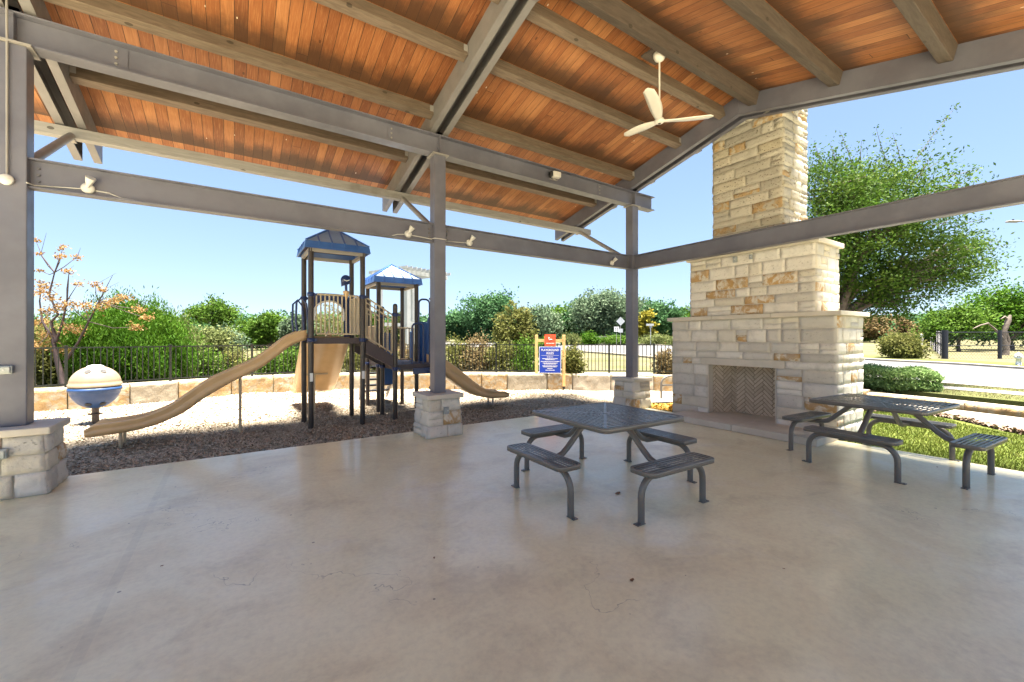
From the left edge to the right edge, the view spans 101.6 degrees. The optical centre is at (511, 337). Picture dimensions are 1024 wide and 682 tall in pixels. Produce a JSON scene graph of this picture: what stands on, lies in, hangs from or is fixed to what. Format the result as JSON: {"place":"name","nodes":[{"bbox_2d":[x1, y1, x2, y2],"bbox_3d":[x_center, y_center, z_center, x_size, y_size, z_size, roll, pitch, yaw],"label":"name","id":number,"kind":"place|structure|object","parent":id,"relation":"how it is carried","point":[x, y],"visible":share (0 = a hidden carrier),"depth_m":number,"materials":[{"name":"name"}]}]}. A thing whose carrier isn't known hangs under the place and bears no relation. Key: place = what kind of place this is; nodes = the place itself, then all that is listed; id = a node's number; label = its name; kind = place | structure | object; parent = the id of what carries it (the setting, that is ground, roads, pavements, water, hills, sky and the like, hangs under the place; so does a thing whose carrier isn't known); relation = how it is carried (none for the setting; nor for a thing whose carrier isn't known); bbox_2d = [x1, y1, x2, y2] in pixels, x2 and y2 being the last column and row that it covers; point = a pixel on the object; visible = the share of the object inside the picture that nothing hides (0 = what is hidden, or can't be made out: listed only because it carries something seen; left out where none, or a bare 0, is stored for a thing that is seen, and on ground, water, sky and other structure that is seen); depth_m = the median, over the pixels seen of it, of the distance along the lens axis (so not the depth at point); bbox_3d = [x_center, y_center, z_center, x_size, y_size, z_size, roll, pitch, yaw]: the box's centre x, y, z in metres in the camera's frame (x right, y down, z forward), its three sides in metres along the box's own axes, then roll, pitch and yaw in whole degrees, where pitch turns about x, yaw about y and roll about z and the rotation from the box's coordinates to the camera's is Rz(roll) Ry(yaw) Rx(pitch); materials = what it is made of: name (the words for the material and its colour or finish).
{"place":"outdoors","nodes":[
{"label":"outdoors","id":0,"kind":"place"},
{"bbox_2d":[0,408,1023,681],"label":"floor slab","id":1,"kind":"structure","parent":0,"point":[314,562],"depth_m":2.91,"materials":[{"name":"concrete"}]},
{"bbox_2d":[0,0,1023,500],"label":"pavilion","id":2,"kind":"structure","parent":1,"relation":"on","point":[492,108],"depth_m":5.88,"materials":[{"name":"paint"}]},
{"bbox_2d":[0,448,8,459],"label":"outlet box","id":3,"kind":"object","parent":2,"relation":"attached to","point":[4,453],"visible":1,"depth_m":4.08,"materials":[{"name":"grey metal"}]},
{"bbox_2d":[0,365,12,373],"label":"outlet box","id":4,"kind":"object","parent":2,"relation":"attached to","point":[6,369],"visible":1,"depth_m":4.22,"materials":[{"name":"white plastic"}]},
{"bbox_2d":[0,0,14,185],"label":"electrical conduit","id":5,"kind":"object","parent":2,"relation":"attached to","point":[7,179],"visible":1,"depth_m":4.24,"materials":[{"name":"metal"}]},
{"bbox_2d":[80,175,95,193],"bbox_3d":[-4.672,-1.695,4.600,0.143,0.186,0.139,0,0,-34],"label":"floodlight","id":6,"kind":"object","parent":2,"relation":"attached to","point":[87,187],"visible":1,"depth_m":4.61,"materials":[{"name":"white plastic"}]},
{"bbox_2d":[26,182,464,242],"bbox_3d":[-2.921,-1.624,5.792,5.157,0.066,0.108,0,0,-34],"label":"light cable","id":7,"kind":"object","parent":2,"relation":"attached to","point":[180,206],"visible":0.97,"depth_m":4.74,"materials":[{"name":"beige plastic"}]},
{"bbox_2d":[404,225,414,237],"bbox_3d":[-1.618,-1.695,6.635,0.143,0.186,0.139,0,0,-34],"label":"floodlight","id":8,"kind":"object","parent":2,"relation":"attached to","point":[408,233],"visible":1,"depth_m":6.64,"materials":[{"name":"white plastic"}]},
{"bbox_2d":[443,407,448,413],"bbox_3d":[-1.053,1.170,6.710,0.085,0.110,0.065,0,0,-34],"label":"outlet box","id":9,"kind":"object","parent":2,"relation":"attached to","point":[445,410],"visible":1,"depth_m":6.69,"materials":[{"name":"grey metal"}]},
{"bbox_2d":[466,235,475,245],"bbox_3d":[-0.703,-1.695,7.245,0.143,0.186,0.139,0,0,-34],"label":"floodlight","id":10,"kind":"object","parent":2,"relation":"attached to","point":[469,241],"visible":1,"depth_m":7.25,"materials":[{"name":"white plastic"}]},
{"bbox_2d":[549,171,560,179],"bbox_3d":[0.841,-3.182,8.196,0.235,0.155,0.116,0,0,-26],"label":"speaker","id":11,"kind":"object","parent":2,"relation":"attached to","point":[554,175],"visible":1,"depth_m":8.15},
{"bbox_2d":[610,257,617,265],"bbox_3d":[2.260,-1.695,9.220,0.143,0.186,0.139,0,0,-34],"label":"floodlight","id":12,"kind":"object","parent":2,"relation":"attached to","point":[613,261],"visible":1,"depth_m":9.22,"materials":[{"name":"white plastic"}]},
{"bbox_2d":[624,49,713,136],"bbox_3d":[2.033,-3.670,6.071,1.363,1.061,1.122,0,0,-34],"label":"ceiling fan","id":13,"kind":"object","parent":2,"relation":"hanging from","point":[651,96],"visible":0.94,"depth_m":6.07,"materials":[{"name":"white painted metal"}]},
{"bbox_2d":[507,402,713,526],"bbox_3d":[1.018,1.210,4.557,2.004,0.777,2.004,0,0,-32],"label":"picnic table","id":14,"kind":"object","parent":1,"relation":"on","point":[638,430],"visible":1,"depth_m":4.21,"materials":[{"name":"metal"}]},
{"bbox_2d":[667,109,869,446],"bbox_3d":[4.432,-2.150,7.857,1.930,7.500,3.100,0,0,-34],"label":"stone fireplace","id":15,"kind":"object","parent":1,"relation":"on","point":[765,340],"visible":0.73,"depth_m":7.45,"materials":[{"name":"stone"}]},
{"bbox_2d":[782,393,1007,489],"bbox_3d":[4.791,1.210,5.416,2.004,0.777,2.004,0,0,-30],"label":"picnic table","id":16,"kind":"object","parent":1,"relation":"on","point":[877,403],"visible":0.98,"depth_m":5.13,"materials":[{"name":"metal"}]},
{"bbox_2d":[34,339,1023,408],"bbox_3d":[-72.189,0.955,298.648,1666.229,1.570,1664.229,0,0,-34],"label":"ground","id":17,"kind":"structure","parent":0,"point":[869,348],"depth_m":29.27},
{"bbox_2d":[34,308,67,380],"bbox_3d":[-17.957,0.098,14.935,3.929,3.115,2.882,0,0,-4],"label":"leafy shrub","id":18,"kind":"object","parent":17,"relation":"on","point":[57,325],"depth_m":15.28,"materials":[{"name":"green plant"}]},
{"bbox_2d":[34,316,85,386],"bbox_3d":[-13.845,0.453,12.558,2.790,2.234,1.844,0,0,-6],"label":"leafy shrub","id":19,"kind":"object","parent":17,"relation":"on","point":[46,369],"visible":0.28,"depth_m":12.22,"materials":[{"name":"green plant"}]},
{"bbox_2d":[34,236,154,386],"bbox_3d":[-11.894,-0.681,11.578,3.887,4.475,1.326,0,0,1],"label":"seedpod tree","id":20,"kind":"object","parent":17,"relation":"on","point":[53,334],"visible":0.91,"depth_m":11.55,"materials":[{"name":"orange plant"}]},
{"bbox_2d":[43,284,206,382],"bbox_3d":[-11.668,-0.076,12.818,4.442,3.193,2.729,0,0,8],"label":"cedar bush","id":21,"kind":"object","parent":17,"relation":"on","point":[162,330],"visible":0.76,"depth_m":12.22,"materials":[{"name":"green plant"}]},
{"bbox_2d":[163,304,207,379],"bbox_3d":[-11.312,0.196,14.164,1.869,2.693,1.725,0,0,-34],"label":"cedar bush","id":22,"kind":"object","parent":17,"relation":"on","point":[198,340],"visible":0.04,"depth_m":14.21,"materials":[{"name":"green plant"}]},
{"bbox_2d":[171,315,205,345],"bbox_3d":[-24.015,-0.095,30.144,3.556,3.239,2.411,0,0,6],"label":"oak tree","id":23,"kind":"object","parent":17,"relation":"on","point":[195,321],"visible":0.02,"depth_m":30.04,"materials":[{"name":"green plant"}]},
{"bbox_2d":[179,293,246,327],"bbox_3d":[-27.308,-1.382,38.011,5.473,5.487,3.472,0,0,-9],"label":"oak tree","id":24,"kind":"object","parent":17,"relation":"on","point":[213,311],"visible":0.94,"depth_m":37.61,"materials":[{"name":"green plant"}]},
{"bbox_2d":[195,334,234,377],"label":"leafy shrub","id":25,"kind":"object","parent":17,"relation":"on","point":[210,364],"visible":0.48,"depth_m":14.44,"materials":[{"name":"green plant"}]},
{"bbox_2d":[194,323,242,354],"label":"leafy shrub","id":26,"kind":"object","parent":17,"relation":"on","point":[215,337],"visible":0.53,"depth_m":32.72,"materials":[{"name":"green plant"}]},
{"bbox_2d":[208,322,254,351],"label":"leafy shrub","id":27,"kind":"object","parent":17,"relation":"on","point":[239,341],"visible":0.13,"depth_m":36.01,"materials":[{"name":"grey plant"}]},
{"bbox_2d":[214,344,250,375],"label":"leafy shrub","id":28,"kind":"object","parent":17,"relation":"on","point":[234,357],"visible":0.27,"depth_m":15.06,"materials":[{"name":"green plant"}]},
{"bbox_2d":[189,306,276,347],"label":"oak tree","id":29,"kind":"object","parent":17,"relation":"on","point":[252,315],"visible":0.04,"depth_m":45.05,"materials":[{"name":"green plant"}]},
{"bbox_2d":[230,319,251,347],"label":"oak tree","id":30,"kind":"object","parent":17,"relation":"on","point":[240,327],"visible":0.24,"depth_m":43.35,"materials":[{"name":"green plant"}]},
{"bbox_2d":[242,309,286,348],"bbox_3d":[-23.165,-0.772,40.036,5.238,4.212,3.750,0,0,-5],"label":"oak tree","id":31,"kind":"object","parent":17,"relation":"on","point":[262,330],"visible":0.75,"depth_m":39.47,"materials":[{"name":"green plant"}]},
{"bbox_2d":[238,344,296,375],"bbox_3d":[-8.577,0.780,14.780,1.973,1.421,1.343,0,0,-11],"label":"leafy shrub","id":32,"kind":"object","parent":17,"relation":"on","point":[275,367],"visible":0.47,"depth_m":14.63,"materials":[{"name":"green plant"}]},
{"bbox_2d":[261,309,298,343],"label":"oak tree","id":33,"kind":"object","parent":17,"relation":"on","point":[281,311],"visible":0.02,"depth_m":52.23,"materials":[{"name":"green plant"}]},
{"bbox_2d":[274,344,298,373],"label":"leafy shrub","id":34,"kind":"object","parent":17,"relation":"on","point":[291,361],"visible":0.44,"depth_m":15.00,"materials":[{"name":"green plant"}]},
{"bbox_2d":[276,310,307,350],"bbox_3d":[-19.779,-0.553,38.278,3.227,3.865,3.119,0,0,-34],"label":"oak tree","id":35,"kind":"object","parent":17,"relation":"on","point":[285,327],"visible":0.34,"depth_m":37.46,"materials":[{"name":"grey plant"}]},
{"bbox_2d":[314,304,347,372],"bbox_3d":[-6.935,0.024,16.005,2.076,2.964,1.581,0,0,0],"label":"leafy shrub","id":36,"kind":"object","parent":17,"relation":"on","point":[331,322],"visible":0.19,"depth_m":15.81,"materials":[{"name":"green plant"}]},
{"bbox_2d":[314,316,354,337],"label":"oak tree","id":37,"kind":"object","parent":17,"relation":"on","point":[326,327],"visible":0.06,"depth_m":45.12,"materials":[{"name":"green plant"}]},
{"bbox_2d":[34,389,672,475],"bbox_3d":[-5.518,1.630,9.181,27.000,0.114,8.400,0,0,-34],"label":"mulch bed","id":38,"kind":"object","parent":17,"relation":"on","point":[605,395],"visible":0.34,"depth_m":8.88,"materials":[{"name":"brown wood"}]},
{"bbox_2d":[66,365,122,423],"bbox_3d":[-8.067,1.125,8.083,0.760,1.210,0.760,0,0,-34],"label":"ball spinner","id":39,"kind":"object","parent":38,"relation":"on","point":[95,388],"visible":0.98,"depth_m":7.88,"materials":[{"name":"beige plastic"}]},
{"bbox_2d":[84,230,509,447],"bbox_3d":[-3.851,-0.217,9.124,7.290,3.873,3.784,0,0,-34],"label":"play structure","id":40,"kind":"object","parent":38,"relation":"on","point":[320,359],"visible":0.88,"depth_m":8.24,"materials":[{"name":"tan plastic"},{"name":"blue plastic"},{"name":"dark painted steel"}]},
{"bbox_2d":[535,334,564,389],"bbox_3d":[1.199,0.795,13.135,0.950,1.810,0.129,0,0,6],"label":"rules sign","id":41,"kind":"object","parent":38,"relation":"on","point":[549,359],"visible":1,"depth_m":13.08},
{"bbox_2d":[340,346,371,372],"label":"leafy shrub","id":42,"kind":"object","parent":17,"relation":"on","point":[357,360],"visible":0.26,"depth_m":15.34,"materials":[{"name":"green plant"}]},
{"bbox_2d":[348,313,391,345],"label":"oak tree","id":43,"kind":"object","parent":17,"relation":"on","point":[357,336],"visible":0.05,"depth_m":49.11,"materials":[{"name":"green plant"}]},
{"bbox_2d":[385,309,399,347],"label":"young tree","id":44,"kind":"object","parent":17,"relation":"on","point":[398,329],"visible":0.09,"depth_m":33.53,"materials":[{"name":"green plant"}]},
{"bbox_2d":[398,339,413,371],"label":"leafy shrub","id":45,"kind":"object","parent":17,"relation":"on","point":[405,355],"visible":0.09,"depth_m":15.85,"materials":[{"name":"orange plant"}]},
{"bbox_2d":[369,265,450,348],"bbox_3d":[-6.338,-1.282,26.000,3.600,5.625,3.800,0,0,36],"label":"pergola","id":46,"kind":"object","parent":17,"relation":"on","point":[421,273],"visible":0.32,"depth_m":24.20,"materials":[{"name":"white metal"}]},
{"bbox_2d":[420,314,452,340],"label":"oak tree","id":47,"kind":"object","parent":17,"relation":"on","point":[422,319],"visible":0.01,"depth_m":65.60,"materials":[{"name":"green plant"}]},
{"bbox_2d":[446,332,474,371],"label":"leafy shrub","id":48,"kind":"object","parent":17,"relation":"on","point":[452,354],"visible":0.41,"depth_m":14.46,"materials":[{"name":"green plant"}]},
{"bbox_2d":[446,307,481,341],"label":"oak tree","id":49,"kind":"object","parent":17,"relation":"on","point":[453,325],"visible":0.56,"depth_m":62.90,"materials":[{"name":"green plant"}]},
{"bbox_2d":[456,330,497,371],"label":"leafy shrub","id":50,"kind":"object","parent":17,"relation":"on","point":[475,356],"visible":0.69,"depth_m":14.24,"materials":[{"name":"orange plant"}]},
{"bbox_2d":[453,284,536,341],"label":"oak tree","id":51,"kind":"object","parent":17,"relation":"on","point":[487,309],"visible":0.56,"depth_m":60.39,"materials":[{"name":"green plant"}]},
{"bbox_2d":[477,334,524,371],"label":"leafy shrub","id":52,"kind":"object","parent":17,"relation":"on","point":[502,357],"visible":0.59,"depth_m":14.00,"materials":[{"name":"brown plant"}]},
{"bbox_2d":[490,300,539,355],"bbox_3d":[0.161,-0.428,26.012,3.165,3.996,2.479,0,0,-34],"label":"young tree","id":53,"kind":"object","parent":17,"relation":"on","point":[514,326],"visible":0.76,"depth_m":25.68,"materials":[{"name":"green plant"}]},
{"bbox_2d":[508,332,538,371],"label":"leafy shrub","id":54,"kind":"object","parent":17,"relation":"on","point":[529,359],"visible":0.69,"depth_m":13.86,"materials":[{"name":"green plant"}]},
{"bbox_2d":[34,310,1020,339],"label":"wood","id":55,"kind":"object","parent":17,"relation":"on","point":[44,314],"visible":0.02,"depth_m":77.06,"materials":[{"name":"green plant"}]},
{"bbox_2d":[34,372,1023,417],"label":"retaining wall","id":56,"kind":"structure","parent":17,"relation":"on","point":[51,399],"depth_m":12.15,"materials":[{"name":"yellow stone"}]},
{"bbox_2d":[34,343,672,387],"bbox_3d":[-3.697,0.651,11.540,20.155,0.957,4.438,0,0,-19],"label":"metal fence","id":57,"kind":"object","parent":56,"relation":"on","point":[66,347],"visible":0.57,"depth_m":11.95,"materials":[{"name":"black metal"}]},
{"bbox_2d":[530,336,556,356],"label":"ground shrub","id":58,"kind":"object","parent":17,"relation":"on","point":[541,345],"visible":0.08,"depth_m":29.53,"materials":[{"name":"green plant"}]},
{"bbox_2d":[523,302,568,339],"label":"oak tree","id":59,"kind":"object","parent":17,"relation":"on","point":[546,320],"visible":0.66,"depth_m":61.70,"materials":[{"name":"green plant"}]},
{"bbox_2d":[541,301,583,338],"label":"oak tree","id":60,"kind":"object","parent":17,"relation":"on","point":[556,309],"visible":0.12,"depth_m":66.41,"materials":[{"name":"green plant"}]},
{"bbox_2d":[559,331,581,343],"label":"bush","id":61,"kind":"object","parent":17,"relation":"on","point":[572,339],"depth_m":53.55,"materials":[{"name":"green plant"}]},
{"bbox_2d":[560,337,591,377],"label":"leafy shrub","id":62,"kind":"object","parent":17,"relation":"on","point":[574,363],"visible":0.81,"depth_m":13.24,"materials":[{"name":"green plant"}]},
{"bbox_2d":[558,298,599,336],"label":"oak tree","id":63,"kind":"object","parent":17,"relation":"on","point":[565,317],"visible":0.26,"depth_m":65.25,"materials":[{"name":"green plant"}]},
{"bbox_2d":[580,330,600,343],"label":"clipped bush","id":64,"kind":"object","parent":17,"relation":"on","point":[590,338],"visible":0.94,"depth_m":54.49,"materials":[{"name":"green plant"}]},
{"bbox_2d":[564,283,649,335],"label":"oak tree","id":65,"kind":"object","parent":17,"relation":"on","point":[603,312],"visible":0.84,"depth_m":57.64,"materials":[{"name":"green plant"}]},
{"bbox_2d":[598,333,641,343],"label":"ground shrub","id":66,"kind":"object","parent":17,"relation":"on","point":[609,339],"visible":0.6,"depth_m":54.33,"materials":[{"name":"green plant"}]},
{"bbox_2d":[605,297,644,337],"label":"oak tree","id":67,"kind":"object","parent":17,"relation":"on","point":[621,327],"visible":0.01,"depth_m":69.49,"materials":[{"name":"green plant"}]},
{"bbox_2d":[638,309,659,339],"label":"young tree","id":68,"kind":"object","parent":17,"relation":"on","point":[646,316],"visible":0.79,"depth_m":55.64,"materials":[{"name":"yellow plant"}]},
{"bbox_2d":[638,332,672,343],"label":"ground shrub","id":69,"kind":"object","parent":17,"relation":"on","point":[656,338],"visible":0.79,"depth_m":52.32,"materials":[{"name":"green plant"}]},
{"bbox_2d":[645,342,672,374],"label":"leafy shrub","id":70,"kind":"object","parent":17,"relation":"on","point":[663,362],"visible":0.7,"depth_m":13.36,"materials":[{"name":"orange plant"}]},
{"bbox_2d":[640,297,688,337],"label":"oak tree","id":71,"kind":"object","parent":17,"relation":"on","point":[663,311],"visible":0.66,"depth_m":62.89,"materials":[{"name":"green plant"}]},
{"bbox_2d":[671,303,690,337],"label":"oak tree","id":72,"kind":"object","parent":17,"relation":"on","point":[686,313],"visible":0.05,"depth_m":65.38,"materials":[{"name":"green plant"}]},
{"bbox_2d":[446,342,1023,368],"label":"kerb","id":73,"kind":"structure","parent":17,"relation":"on","point":[969,364],"depth_m":23.39,"materials":[{"name":"concrete"}]},
{"bbox_2d":[446,341,1023,366],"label":"verge","id":74,"kind":"structure","parent":17,"relation":"on","point":[960,361],"depth_m":24.68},
{"bbox_2d":[1014,352,1023,364],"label":"fire hydrant","id":75,"kind":"object","parent":74,"relation":"on","point":[1018,357],"visible":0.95,"depth_m":21.54,"materials":[{"name":"silver metal"}]},
{"bbox_2d":[454,346,1023,389],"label":"kerb","id":76,"kind":"structure","parent":17,"relation":"on","point":[622,354],"depth_m":28.25,"materials":[{"name":"concrete"}]},
{"bbox_2d":[863,311,875,341],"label":"oak tree","id":77,"kind":"object","parent":17,"relation":"on","point":[865,339],"depth_m":65.12,"materials":[{"name":"green plant"}]},
{"bbox_2d":[862,313,895,342],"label":"oak tree","id":78,"kind":"object","parent":17,"relation":"on","point":[873,329],"visible":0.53,"depth_m":59.16,"materials":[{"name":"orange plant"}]},
{"bbox_2d":[868,325,939,358],"bbox_3d":[25.324,0.312,26.877,3.211,2.361,3.214,0,0,-34],"label":"roadside bush","id":79,"kind":"object","parent":17,"relation":"on","point":[898,345],"visible":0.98,"depth_m":26.52,"materials":[{"name":"green plant"}]},
{"bbox_2d":[887,315,920,336],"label":"oak tree","id":80,"kind":"object","parent":17,"relation":"on","point":[904,324],"visible":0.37,"depth_m":45.70,"materials":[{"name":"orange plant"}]},
{"bbox_2d":[878,306,949,345],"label":"oak tree","id":81,"kind":"object","parent":17,"relation":"on","point":[916,317],"visible":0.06,"depth_m":47.73,"materials":[{"name":"green plant"}]},
{"bbox_2d":[806,102,1022,334],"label":"elm tree","id":82,"kind":"object","parent":17,"relation":"on","point":[901,275],"visible":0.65,"depth_m":12.12,"materials":[{"name":"green plant"}]},
{"bbox_2d":[863,379,1023,406],"bbox_3d":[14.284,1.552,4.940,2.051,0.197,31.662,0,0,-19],"label":"verge","id":83,"kind":"structure","parent":17,"relation":"on","point":[966,396],"depth_m":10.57,"materials":[{"name":"plant"}]},
{"bbox_2d":[862,363,944,391],"bbox_3d":[10.664,1.172,12.800,1.140,0.866,3.859,0,0,-27],"label":"clipped hedge","id":84,"kind":"object","parent":83,"relation":"on","point":[931,379],"visible":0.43,"depth_m":11.64,"materials":[{"name":"green plant"}]},
{"bbox_2d":[908,296,1003,351],"bbox_3d":[38.400,-1.140,36.042,6.724,4.947,3.770,0,0,12],"label":"oak tree","id":85,"kind":"object","parent":17,"relation":"on","point":[964,319],"visible":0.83,"depth_m":35.51,"materials":[{"name":"green plant"}]},
{"bbox_2d":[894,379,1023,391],"bbox_3d":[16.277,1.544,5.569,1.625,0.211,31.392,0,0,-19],"label":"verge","id":86,"kind":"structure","parent":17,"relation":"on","point":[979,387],"depth_m":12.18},
{"bbox_2d":[929,330,1023,358],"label":"chain link fence","id":87,"kind":"object","parent":17,"relation":"on","point":[940,344],"visible":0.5,"depth_m":27.22,"materials":[{"name":"grey metal"}]},
{"bbox_2d":[950,272,1023,350],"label":"oak tree","id":88,"kind":"object","parent":17,"relation":"on","point":[1012,304],"visible":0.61,"depth_m":37.48,"materials":[{"name":"green plant"}]},
{"bbox_2d":[973,315,1011,354],"bbox_3d":[35.664,-0.103,30.915,2.850,3.224,0.477,0,0,-5],"label":"dead tree","id":89,"kind":"object","parent":17,"relation":"on","point":[1006,325],"visible":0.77,"depth_m":30.92,"materials":[{"name":"grey plant"}]},
{"bbox_2d":[1005,219,1023,222],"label":"street lamp","id":90,"kind":"object","parent":17,"relation":"on","point":[1013,221],"visible":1,"depth_m":29.88,"materials":[{"name":"metal"}]},
{"bbox_2d":[34,69,1023,319],"label":"sky","id":91,"kind":"structure","parent":0,"point":[191,256],"materials":[{"name":"blue"}]},
{"bbox_2d":[446,343,1023,387],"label":"road","id":92,"kind":"structure","parent":0,"point":[991,376],"depth_m":19.62,"materials":[{"name":"grey asphalt"}]},
{"bbox_2d":[614,327,618,343],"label":"chevron sign","id":93,"kind":"object","parent":92,"relation":"on","point":[616,329],"visible":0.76,"depth_m":51.45,"materials":[{"name":"metal"}]},
{"bbox_2d":[616,317,624,343],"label":"warning sign","id":94,"kind":"object","parent":92,"relation":"on","point":[620,321],"visible":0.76,"depth_m":51.94,"materials":[{"name":"metal"}]},
{"bbox_2d":[646,324,653,343],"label":"street sign","id":95,"kind":"object","parent":92,"relation":"on","point":[650,326],"visible":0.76,"depth_m":51.96,"materials":[{"name":"metal"}]},
{"bbox_2d":[610,397,1023,428],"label":"footpath","id":96,"kind":"structure","parent":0,"point":[1012,422],"depth_m":8.55,"materials":[{"name":"concrete"}]},
{"bbox_2d":[660,375,672,398],"bbox_3d":[4.660,1.316,11.223,1.481,0.667,0.100,0,0,-12],"label":"bike rack","id":97,"kind":"object","parent":96,"relation":"on","point":[661,382],"visible":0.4,"depth_m":11.06,"materials":[{"name":"metal"}]},
{"bbox_2d":[653,403,1023,471],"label":"lawn","id":98,"kind":"structure","parent":0,"point":[967,423],"depth_m":6.71,"materials":[{"name":"plant"}]},
{"bbox_2d":[651,403,672,411],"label":"leaf litter","id":99,"kind":"object","parent":98,"relation":"on","point":[664,407],"visible":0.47,"depth_m":9.73,"materials":[{"name":"yellow plant"}]},
{"bbox_2d":[863,408,1023,434],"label":"bark mulch","id":100,"kind":"object","parent":98,"relation":"on","point":[988,424],"visible":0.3,"depth_m":7.91,"materials":[{"name":"brown wood"}]},
{"bbox_2d":[944,386,1023,395],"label":"sidewalk","id":101,"kind":"structure","parent":0,"point":[985,390],"depth_m":11.38,"materials":[{"name":"concrete"}]}
]}

